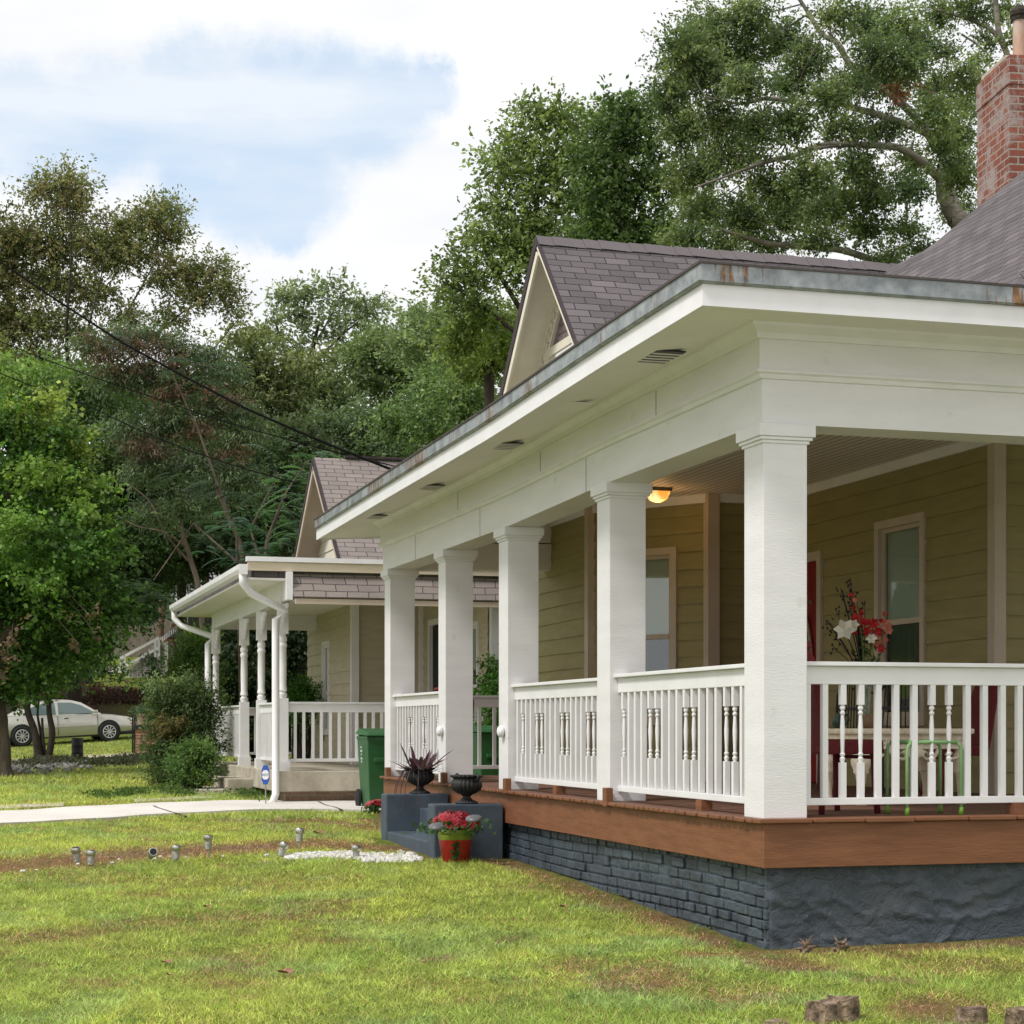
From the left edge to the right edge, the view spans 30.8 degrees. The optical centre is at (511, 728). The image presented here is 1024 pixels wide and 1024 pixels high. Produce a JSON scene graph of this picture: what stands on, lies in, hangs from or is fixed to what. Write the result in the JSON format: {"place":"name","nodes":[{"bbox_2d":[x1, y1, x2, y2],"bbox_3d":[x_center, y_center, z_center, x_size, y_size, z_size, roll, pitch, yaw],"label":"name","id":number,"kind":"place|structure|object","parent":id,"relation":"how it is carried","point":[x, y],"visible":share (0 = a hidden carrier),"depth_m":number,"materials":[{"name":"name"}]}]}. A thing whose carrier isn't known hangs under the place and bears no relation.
{"place":"outdoors","nodes":[
{"label":"outdoors","id":0,"kind":"place"},
{"bbox_2d":[0,802,63,809],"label":"path","id":1,"kind":"structure","parent":0,"point":[30,805],"depth_m":23.92,"materials":[{"name":"concrete"}]},
{"bbox_2d":[134,796,214,802],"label":"path","id":2,"kind":"structure","parent":0,"point":[149,799],"depth_m":25.26,"materials":[{"name":"concrete"}]},
{"bbox_2d":[0,800,368,825],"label":"driveway","id":3,"kind":"structure","parent":0,"point":[76,813],"depth_m":22.94,"materials":[{"name":"concrete"}]},
{"bbox_2d":[355,728,384,805],"bbox_3d":[-1.657,0.517,23.727,0.611,1.029,0.770,0,0,-16],"label":"wheelie bin","id":4,"kind":"object","parent":3,"relation":"on","point":[371,749],"visible":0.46,"depth_m":23.39,"materials":[{"name":"green plastic"}]},
{"bbox_2d":[0,521,1023,1023],"bbox_3d":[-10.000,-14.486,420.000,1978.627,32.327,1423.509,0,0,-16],"label":"lawn","id":5,"kind":"structure","parent":0,"point":[388,845],"depth_m":11.32,"materials":[{"name":"green plant"}]},
{"bbox_2d":[0,341,97,714],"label":"leafy tree","id":6,"kind":"object","parent":5,"relation":"on","point":[35,373],"visible":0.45,"depth_m":56.89,"materials":[{"name":"green plant"}]},
{"bbox_2d":[11,759,93,773],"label":"bed stones","id":7,"kind":"object","parent":5,"relation":"on","point":[43,768],"visible":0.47,"depth_m":36.88,"materials":[{"name":"grey stone"}]},
{"bbox_2d":[8,700,138,746],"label":"parked car","id":8,"kind":"object","parent":5,"relation":"on","point":[71,718],"visible":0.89,"depth_m":57.99,"materials":[{"name":"beige paint"}]},
{"bbox_2d":[2,622,146,756],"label":"tree","id":9,"kind":"object","parent":5,"relation":"on","point":[39,745],"visible":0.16,"depth_m":42.45,"materials":[{"name":"green plant"}]},
{"bbox_2d":[71,846,80,862],"bbox_3d":[-3.736,1.119,15.951,0.080,0.200,0.079,-10,8,-16],"label":"solar path light","id":10,"kind":"object","parent":5,"relation":"on","point":[75,851],"visible":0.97,"depth_m":15.92,"materials":[{"name":"metal"}]},
{"bbox_2d":[71,738,82,756],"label":"black barrel","id":11,"kind":"object","parent":5,"relation":"on","point":[77,745],"visible":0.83,"depth_m":43.38,"materials":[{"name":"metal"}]},
{"bbox_2d":[11,751,150,769],"bbox_3d":[-9.224,0.717,40.828,4.304,0.342,9.321,0,0,-16],"label":"ground cover","id":12,"kind":"object","parent":5,"relation":"on","point":[119,759],"visible":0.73,"depth_m":39.64,"materials":[{"name":"green plant"}]},
{"bbox_2d":[3,488,159,701],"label":"leafy tree","id":13,"kind":"object","parent":5,"relation":"on","point":[118,568],"depth_m":63.17,"materials":[{"name":"green plant"}]},
{"bbox_2d":[0,376,167,776],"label":"maple tree","id":14,"kind":"object","parent":5,"relation":"on","point":[50,566],"visible":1,"depth_m":34.12,"materials":[{"name":"green plant"}]},
{"bbox_2d":[35,344,137,702],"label":"leafy tree","id":15,"kind":"object","parent":5,"relation":"on","point":[76,695],"visible":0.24,"depth_m":65.54,"materials":[{"name":"green plant"}]},
{"bbox_2d":[86,850,95,864],"bbox_3d":[-3.594,1.133,15.851,0.080,0.184,0.079,0,0,-16],"label":"solar path light","id":16,"kind":"object","parent":5,"relation":"on","point":[90,854],"visible":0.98,"depth_m":15.82,"materials":[{"name":"metal"}]},
{"bbox_2d":[39,681,151,706],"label":"hedge","id":17,"kind":"object","parent":5,"relation":"on","point":[111,694],"visible":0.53,"depth_m":68.50,"materials":[{"name":"green plant"}]},
{"bbox_2d":[0,149,262,684],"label":"tall tree","id":18,"kind":"object","parent":5,"relation":"on","point":[103,253],"visible":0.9,"depth_m":71.66,"materials":[{"name":"green plant"}]},
{"bbox_2d":[100,618,174,656],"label":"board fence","id":19,"kind":"object","parent":5,"relation":"on","point":[135,643],"visible":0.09,"depth_m":83.98,"materials":[{"name":"wood"}]},
{"bbox_2d":[52,371,232,699],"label":"dense tree","id":20,"kind":"object","parent":5,"relation":"on","point":[160,546],"visible":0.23,"depth_m":64.03,"materials":[{"name":"green plant"}]},
{"bbox_2d":[132,715,157,752],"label":"brick pillar","id":21,"kind":"structure","parent":5,"relation":"on","point":[137,734],"depth_m":46.75,"materials":[{"name":"red brick"}]},
{"bbox_2d":[126,701,149,723],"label":"plant pot","id":22,"kind":"object","parent":21,"relation":"on","point":[135,712],"visible":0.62,"depth_m":46.88,"materials":[{"name":"ceramic"}]},
{"bbox_2d":[120,637,173,677],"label":"hillside steps","id":23,"kind":"structure","parent":5,"relation":"on","point":[156,646],"depth_m":73.90,"materials":[{"name":"concrete"}]},
{"bbox_2d":[147,848,157,858],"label":"solar path light","id":24,"kind":"object","parent":5,"relation":"on","point":[152,853],"visible":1,"depth_m":16.05,"materials":[{"name":"metal"}]},
{"bbox_2d":[138,649,168,689],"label":"conifer shrub","id":25,"kind":"object","parent":5,"relation":"on","point":[151,664],"visible":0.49,"depth_m":69.90,"materials":[{"name":"green plant"}]},
{"bbox_2d":[158,600,164,636],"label":"utility pole","id":26,"kind":"object","parent":5,"relation":"on","point":[160,631],"visible":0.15,"depth_m":82.89,"materials":[{"name":"brown wood"}]},
{"bbox_2d":[51,308,283,630],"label":"mimosa tree","id":27,"kind":"object","parent":5,"relation":"on","point":[172,419],"visible":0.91,"depth_m":47.68,"materials":[{"name":"green plant"}]},
{"bbox_2d":[0,309,345,582],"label":"tall tree","id":28,"kind":"object","parent":5,"relation":"on","point":[279,398],"visible":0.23,"depth_m":83.40,"materials":[{"name":"green plant"}]},
{"bbox_2d":[72,782,278,801],"bbox_3d":[-4.883,0.919,27.428,2.943,0.205,5.993,0,0,-8],"label":"ground cover","id":29,"kind":"object","parent":5,"relation":"on","point":[167,788],"visible":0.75,"depth_m":26.27,"materials":[{"name":"green plant"}]},
{"bbox_2d":[172,845,180,863],"bbox_3d":[-2.907,1.119,16.067,0.080,0.215,0.079,2,-1,-16],"label":"solar path light","id":30,"kind":"object","parent":5,"relation":"on","point":[176,849],"visible":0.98,"depth_m":16.04,"materials":[{"name":"metal"}]},
{"bbox_2d":[124,663,233,785],"bbox_3d":[-5.223,0.039,29.497,1.634,2.237,1.645,0,0,44],"label":"tall shrub","id":31,"kind":"object","parent":5,"relation":"on","point":[176,720],"visible":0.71,"depth_m":29.34,"materials":[{"name":"green plant"}]},
{"bbox_2d":[140,474,233,675],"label":"leafy tree","id":32,"kind":"object","parent":5,"relation":"on","point":[206,555],"visible":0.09,"depth_m":73.86,"materials":[{"name":"green plant"}]},
{"bbox_2d":[78,325,307,610],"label":"mimosa sapling","id":33,"kind":"object","parent":5,"relation":"on","point":[218,491],"visible":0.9,"depth_m":43.98,"materials":[{"name":"green plant"}]},
{"bbox_2d":[160,733,231,790],"bbox_3d":[-4.608,0.543,27.220,1.153,0.998,1.081,0,0,-16],"label":"boxwood shrub","id":34,"kind":"object","parent":5,"relation":"on","point":[194,765],"visible":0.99,"depth_m":27.08,"materials":[{"name":"green plant"}]},
{"bbox_2d":[145,619,253,739],"bbox_3d":[-6.229,-0.663,37.406,2.045,3.160,2.099,0,0,-40],"label":"juniper shrub","id":35,"kind":"object","parent":5,"relation":"on","point":[189,651],"visible":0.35,"depth_m":37.27,"materials":[{"name":"green plant"}]},
{"bbox_2d":[204,835,212,857],"bbox_3d":[-2.683,1.075,16.413,0.080,0.264,0.079,-2,1,-16],"label":"solar path light","id":36,"kind":"object","parent":5,"relation":"on","point":[208,839],"visible":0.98,"depth_m":16.39,"materials":[{"name":"metal"}]},
{"bbox_2d":[20,849,423,872],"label":"gravel","id":37,"kind":"structure","parent":5,"relation":"on","point":[375,857],"depth_m":16.38,"materials":[{"name":"white gravel"}]},
{"bbox_2d":[352,845,360,857],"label":"solar path light","id":38,"kind":"object","parent":37,"relation":"on","point":[356,849],"visible":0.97,"depth_m":16.28,"materials":[{"name":"metal"}]},
{"bbox_2d":[194,776,251,794],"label":"porch steps","id":39,"kind":"structure","parent":5,"relation":"on","point":[233,782],"depth_m":26.78,"materials":[{"name":"concrete"}]},
{"bbox_2d":[160,617,304,673],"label":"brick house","id":40,"kind":"structure","parent":5,"relation":"on","point":[167,636],"depth_m":74.80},
{"bbox_2d":[191,510,275,701],"bbox_3d":[-4.839,-1.377,32.845,1.600,4.789,2.914,0,0,-16],"label":"mimosa sapling","id":41,"kind":"object","parent":5,"relation":"on","point":[237,550],"visible":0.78,"depth_m":32.67,"materials":[{"name":"green plant"}]},
{"bbox_2d":[171,425,318,634],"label":"leafy tree","id":42,"kind":"object","parent":5,"relation":"on","point":[279,451],"visible":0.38,"depth_m":65.19,"materials":[{"name":"green plant"}]},
{"bbox_2d":[202,617,307,760],"bbox_3d":[-5.296,-0.706,38.893,3.839,3.970,2.982,0,0,13],"label":"evergreen shrub","id":43,"kind":"object","parent":5,"relation":"on","point":[296,642],"visible":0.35,"depth_m":38.50,"materials":[{"name":"green plant"}]},
{"bbox_2d":[261,765,269,803],"bbox_3d":[-3.197,0.798,24.093,0.104,0.634,0.029,0,0,3],"label":"yard sign","id":44,"kind":"object","parent":5,"relation":"on","point":[265,774],"visible":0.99,"depth_m":24.08,"materials":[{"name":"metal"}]},
{"bbox_2d":[207,396,350,554],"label":"leafy tree","id":45,"kind":"object","parent":5,"relation":"on","point":[295,423],"visible":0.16,"depth_m":74.42,"materials":[{"name":"green plant"}]},
{"bbox_2d":[278,841,288,857],"bbox_3d":[-2.037,1.105,16.419,0.080,0.199,0.079,18,-2,-16],"label":"solar path light","id":46,"kind":"object","parent":5,"relation":"on","point":[283,846],"visible":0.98,"depth_m":16.39,"materials":[{"name":"metal"}]},
{"bbox_2d":[237,451,342,699],"bbox_3d":[-4.152,-2.265,36.188,2.257,6.431,2.842,0,0,-16],"label":"mimosa sapling","id":47,"kind":"object","parent":5,"relation":"on","point":[287,520],"visible":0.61,"depth_m":35.99,"materials":[{"name":"green plant"}]},
{"bbox_2d":[271,670,326,758],"bbox_3d":[-3.550,-0.009,31.508,1.025,1.940,1.112,0,0,17],"label":"boxwood shrub","id":48,"kind":"object","parent":5,"relation":"on","point":[300,692],"visible":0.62,"depth_m":31.41,"materials":[{"name":"green plant"}]},
{"bbox_2d":[295,828,303,850],"bbox_3d":[-1.941,1.045,16.932,0.080,0.271,0.079,3,-2,-16],"label":"solar path light","id":49,"kind":"object","parent":5,"relation":"on","point":[299,832],"visible":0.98,"depth_m":16.91,"materials":[{"name":"metal"}]},
{"bbox_2d":[268,347,367,423],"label":"leafy tree","id":50,"kind":"object","parent":5,"relation":"on","point":[343,401],"visible":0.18,"depth_m":90.81,"materials":[{"name":"green plant"}]},
{"bbox_2d":[251,263,404,370],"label":"open crown tree","id":51,"kind":"object","parent":5,"relation":"on","point":[305,293],"visible":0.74,"depth_m":97.72,"materials":[{"name":"green plant"}]},
{"bbox_2d":[169,455,498,801],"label":"neighbour house","id":52,"kind":"structure","parent":5,"relation":"on","point":[328,596],"depth_m":28.30,"materials":[{"name":"wood"}]},
{"bbox_2d":[0,373,306,485],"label":"power line","id":53,"kind":"object","parent":52,"relation":"attached to","point":[165,440],"visible":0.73,"depth_m":36.37,"materials":[{"name":"rubber"}]},
{"bbox_2d":[0,261,390,469],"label":"power line","id":54,"kind":"object","parent":52,"relation":"attached to","point":[209,389],"visible":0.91,"depth_m":29.32,"materials":[{"name":"rubber"}]},
{"bbox_2d":[0,341,394,466],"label":"power line","id":55,"kind":"object","parent":52,"relation":"attached to","point":[192,410],"visible":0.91,"depth_m":35.33,"materials":[{"name":"rubber"}]},
{"bbox_2d":[321,641,329,734],"bbox_3d":[-3.116,-0.675,31.254,0.085,1.570,0.580,0,0,-16],"label":"window","id":56,"kind":"structure","parent":52,"relation":"in","point":[325,653],"depth_m":31.44,"materials":[{"name":"white paint"}]},
{"bbox_2d":[428,618,438,691],"bbox_3d":[-1.117,-0.552,28.402,0.100,2.255,1.040,0,0,-16],"label":"door","id":57,"kind":"structure","parent":52,"relation":"in","point":[433,631],"depth_m":28.78,"materials":[{"name":"white paint"}]},
{"bbox_2d":[473,621,479,693],"bbox_3d":[-0.330,-0.675,26.497,0.545,1.750,0.760,0,0,-16],"label":"window","id":58,"kind":"structure","parent":52,"relation":"in","point":[475,623],"depth_m":26.28,"materials":[{"name":"white paint"}]},
{"bbox_2d":[287,445,396,543],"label":"leafy tree","id":59,"kind":"object","parent":5,"relation":"on","point":[356,452],"depth_m":73.31,"materials":[{"name":"green plant"}]},
{"bbox_2d":[298,389,425,460],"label":"leafy tree","id":60,"kind":"object","parent":5,"relation":"on","point":[345,426],"visible":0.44,"depth_m":77.03,"materials":[{"name":"green plant"}]},
{"bbox_2d":[321,311,425,411],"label":"leafy tree","id":61,"kind":"object","parent":5,"relation":"on","point":[365,369],"visible":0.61,"depth_m":84.96,"materials":[{"name":"green plant"}]},
{"bbox_2d":[377,810,380,832],"bbox_3d":[-1.309,0.973,19.250,0.200,0.248,0.197,0,0,-16],"label":"flower pot","id":62,"kind":"object","parent":5,"relation":"on","point":[379,820],"visible":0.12,"depth_m":19.19,"materials":[{"name":"ceramic"}]},
{"bbox_2d":[361,799,380,813],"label":"red flowers","id":63,"kind":"object","parent":62,"relation":"in","point":[372,806],"visible":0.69,"depth_m":19.15,"materials":[{"name":"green plant"}]},
{"bbox_2d":[371,287,457,441],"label":"leafy tree","id":64,"kind":"object","parent":5,"relation":"on","point":[414,317],"visible":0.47,"depth_m":80.59,"materials":[{"name":"green plant"}]},
{"bbox_2d":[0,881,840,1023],"bbox_3d":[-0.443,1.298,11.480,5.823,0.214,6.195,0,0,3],"label":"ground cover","id":65,"kind":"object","parent":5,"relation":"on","point":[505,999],"visible":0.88,"depth_m":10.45,"materials":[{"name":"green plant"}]},
{"bbox_2d":[348,349,502,457],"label":"leafy tree","id":66,"kind":"object","parent":5,"relation":"on","point":[437,411],"visible":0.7,"depth_m":67.89,"materials":[{"name":"green plant"}]},
{"bbox_2d":[381,793,502,858],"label":"entrance steps","id":67,"kind":"structure","parent":5,"relation":"on","point":[397,819],"depth_m":17.08,"materials":[{"name":"grey concrete"}]},
{"bbox_2d":[405,767,433,793],"bbox_3d":[-0.916,0.514,18.475,0.304,0.272,0.318,0,0,-16],"label":"garden urn","id":68,"kind":"object","parent":67,"relation":"on","point":[425,779],"visible":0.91,"depth_m":18.38,"materials":[{"name":"black metal"}]},
{"bbox_2d":[394,770,419,811],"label":"trailing stems","id":69,"kind":"object","parent":68,"relation":"in","point":[401,774],"visible":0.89,"depth_m":18.34,"materials":[{"name":"plant"}]},
{"bbox_2d":[387,744,453,774],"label":"purple plant","id":70,"kind":"object","parent":68,"relation":"in","point":[426,762],"visible":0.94,"depth_m":18.42,"materials":[{"name":"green plant"}]},
{"bbox_2d":[450,773,482,803],"bbox_3d":[-0.406,0.539,16.598,0.299,0.272,0.301,0,0,7],"label":"garden urn","id":71,"kind":"object","parent":67,"relation":"on","point":[466,787],"visible":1,"depth_m":16.50,"materials":[{"name":"black metal"}]},
{"bbox_2d":[438,829,472,862],"bbox_3d":[-0.489,1.024,16.175,0.330,0.285,0.345,0,0,-16],"label":"flower pot","id":72,"kind":"object","parent":5,"relation":"on","point":[456,845],"visible":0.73,"depth_m":16.06,"materials":[{"name":"red ceramic"}]},
{"bbox_2d":[428,822,449,834],"bbox_3d":[-0.556,0.866,15.923,0.142,0.131,0.526,0,0,25],"label":"solar disc light","id":73,"kind":"object","parent":72,"relation":"in","point":[439,826],"visible":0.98,"depth_m":15.71,"materials":[{"name":"grey plastic"}]},
{"bbox_2d":[401,809,498,836],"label":"red flowers","id":74,"kind":"object","parent":72,"relation":"in","point":[455,821],"visible":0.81,"depth_m":16.06,"materials":[{"name":"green plant"}]},
{"bbox_2d":[462,814,481,829],"bbox_3d":[-0.368,0.835,15.992,0.142,0.194,0.439,0,0,-16],"label":"solar disc light","id":75,"kind":"object","parent":72,"relation":"in","point":[473,818],"visible":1,"depth_m":15.81,"materials":[{"name":"grey plastic"}]},
{"bbox_2d":[411,286,521,406],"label":"leafy tree","id":76,"kind":"object","parent":5,"relation":"on","point":[475,353],"visible":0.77,"depth_m":57.80,"materials":[{"name":"green plant"}]},
{"bbox_2d":[473,725,498,774],"bbox_3d":[-0.246,0.475,24.229,0.595,1.029,0.770,0,0,-16],"label":"wheelie bin","id":77,"kind":"object","parent":5,"relation":"on","point":[486,744],"visible":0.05,"depth_m":23.87,"materials":[{"name":"green plastic"}]},
{"bbox_2d":[473,644,498,724],"bbox_3d":[-0.164,-0.057,25.527,1.088,2.212,1.205,0,0,-16],"label":"evergreen shrub","id":78,"kind":"object","parent":5,"relation":"on","point":[491,687],"visible":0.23,"depth_m":25.42,"materials":[{"name":"green plant"}]},
{"bbox_2d":[407,76,649,341],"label":"tall tree","id":79,"kind":"object","parent":5,"relation":"on","point":[516,241],"visible":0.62,"depth_m":55.65,"materials":[{"name":"green plant"}]},
{"bbox_2d":[547,73,705,245],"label":"tall tree","id":80,"kind":"object","parent":5,"relation":"on","point":[612,164],"visible":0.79,"depth_m":45.69,"materials":[{"name":"green plant"}]},
{"bbox_2d":[313,4,1023,949],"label":"porch house","id":81,"kind":"structure","parent":5,"relation":"on","point":[667,492],"depth_m":13.98,"materials":[{"name":"white paint"}]},
{"bbox_2d":[646,547,677,724],"bbox_3d":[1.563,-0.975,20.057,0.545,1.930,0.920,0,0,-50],"label":"window","id":82,"kind":"structure","parent":81,"relation":"in","point":[661,563],"depth_m":19.80,"materials":[{"name":"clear glass"}]},
{"bbox_2d":[807,550,823,783],"bbox_3d":[2.934,-0.605,18.880,0.065,2.309,1.040,0,0,-16],"label":"door","id":83,"kind":"structure","parent":81,"relation":"in","point":[815,581],"depth_m":18.53,"materials":[{"name":"red paint"}]},
{"bbox_2d":[807,600,812,653],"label":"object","id":84,"kind":"object","parent":83,"relation":"hanging from","point":[808,630],"depth_m":18.60,"materials":[{"name":"wicker"}]},
{"bbox_2d":[817,685,857,790],"bbox_3d":[2.820,0.067,16.583,0.482,0.962,0.481,0,0,-20],"label":"iron chair","id":85,"kind":"object","parent":81,"relation":"on","point":[851,708],"visible":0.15,"depth_m":16.61,"materials":[{"name":"metal"}]},
{"bbox_2d":[807,641,883,814],"bbox_3d":[2.017,-0.010,12.036,0.588,1.116,0.540,0,0,-23],"label":"wicker chair","id":86,"kind":"object","parent":81,"relation":"on","point":[851,746],"visible":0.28,"depth_m":11.80,"materials":[{"name":"red wicker"}]},
{"bbox_2d":[845,685,919,793],"bbox_3d":[3.142,0.067,15.844,0.481,0.962,0.481,0,0,-38],"label":"iron chair","id":87,"kind":"object","parent":81,"relation":"on","point":[901,707],"visible":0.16,"depth_m":15.92,"materials":[{"name":"black metal"}]},
{"bbox_2d":[874,511,926,725],"bbox_3d":[3.760,-0.968,16.924,0.545,1.942,0.982,0,0,-16],"label":"window","id":88,"kind":"structure","parent":81,"relation":"in","point":[900,543],"depth_m":17.01,"materials":[{"name":"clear glass"}]},
{"bbox_2d":[828,728,973,805],"bbox_3d":[2.769,0.275,13.450,0.947,0.545,0.640,0,0,-18],"label":"carved table","id":89,"kind":"object","parent":81,"relation":"on","point":[923,749],"visible":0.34,"depth_m":13.23,"materials":[{"name":"brown wood"}]},
{"bbox_2d":[832,712,849,727],"bbox_3d":[2.387,-0.058,13.498,0.120,0.120,0.108,0,0,23],"label":"dark jug","id":90,"kind":"object","parent":89,"relation":"on","point":[836,721],"visible":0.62,"depth_m":13.47,"materials":[{"name":"green ceramic"}]},
{"bbox_2d":[855,685,872,727],"bbox_3d":[2.579,-0.178,13.600,0.136,0.360,0.135,0,0,-16],"label":"glass vase","id":91,"kind":"object","parent":89,"relation":"on","point":[866,706],"visible":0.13,"depth_m":13.56,"materials":[{"name":"white"}]},
{"bbox_2d":[822,579,892,693],"bbox_3d":[2.542,-0.658,13.592,0.475,0.884,0.387,0,0,-16],"label":"flower bouquet","id":92,"kind":"object","parent":91,"relation":"in","point":[846,629],"visible":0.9,"depth_m":13.56,"materials":[{"name":"red plant"}]},
{"bbox_2d":[862,714,873,727],"bbox_3d":[2.543,-0.048,13.300,0.120,0.100,0.118,0,0,-16],"label":"clay jar","id":93,"kind":"object","parent":89,"relation":"on","point":[868,720],"visible":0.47,"depth_m":13.25,"materials":[{"name":"brown ceramic"}]},
{"bbox_2d":[885,740,963,815],"bbox_3d":[2.620,0.311,11.811,0.412,0.474,0.292,0,0,-16],"label":"green stool","id":94,"kind":"object","parent":81,"relation":"on","point":[938,743],"visible":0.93,"depth_m":11.73,"materials":[{"name":"paint"}]},
{"bbox_2d":[920,685,997,795],"bbox_3d":[3.615,0.068,15.005,0.529,0.960,0.486,0,0,-8],"label":"wicker chair","id":95,"kind":"object","parent":81,"relation":"on","point":[975,712],"visible":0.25,"depth_m":14.84,"materials":[{"name":"red wicker"}]},
{"bbox_2d":[763,1019,787,1023],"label":"tree stump","id":96,"kind":"object","parent":5,"relation":"on","point":[770,1021],"visible":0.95,"depth_m":8.66,"materials":[{"name":"brown wood"}]},
{"bbox_2d":[794,936,820,953],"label":"root clump","id":97,"kind":"object","parent":5,"relation":"on","point":[807,947],"visible":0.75,"depth_m":11.13,"materials":[{"name":"brown wood"}]},
{"bbox_2d":[629,0,1023,263],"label":"oak tree","id":98,"kind":"object","parent":5,"relation":"on","point":[700,50],"visible":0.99,"depth_m":35.18,"materials":[{"name":"green plant"}]},
{"bbox_2d":[804,995,859,1023],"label":"tree stump","id":99,"kind":"object","parent":5,"relation":"on","point":[830,1009],"visible":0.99,"depth_m":8.73,"materials":[{"name":"brown wood"}]},
{"bbox_2d":[829,936,851,951],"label":"root clump","id":100,"kind":"object","parent":5,"relation":"on","point":[842,945],"visible":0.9,"depth_m":11.22,"materials":[{"name":"brown wood"}]},
{"bbox_2d":[954,1005,987,1023],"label":"tree stump","id":101,"kind":"object","parent":5,"relation":"on","point":[972,1014],"visible":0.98,"depth_m":8.76,"materials":[{"name":"brown wood"}]},
{"bbox_2d":[1004,1006,1023,1023],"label":"tree stump","id":102,"kind":"object","parent":5,"relation":"on","point":[1013,1015],"visible":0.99,"depth_m":8.69,"materials":[{"name":"brown wood"}]},
{"bbox_2d":[0,0,1023,493],"label":"sky","id":103,"kind":"structure","parent":0,"point":[305,135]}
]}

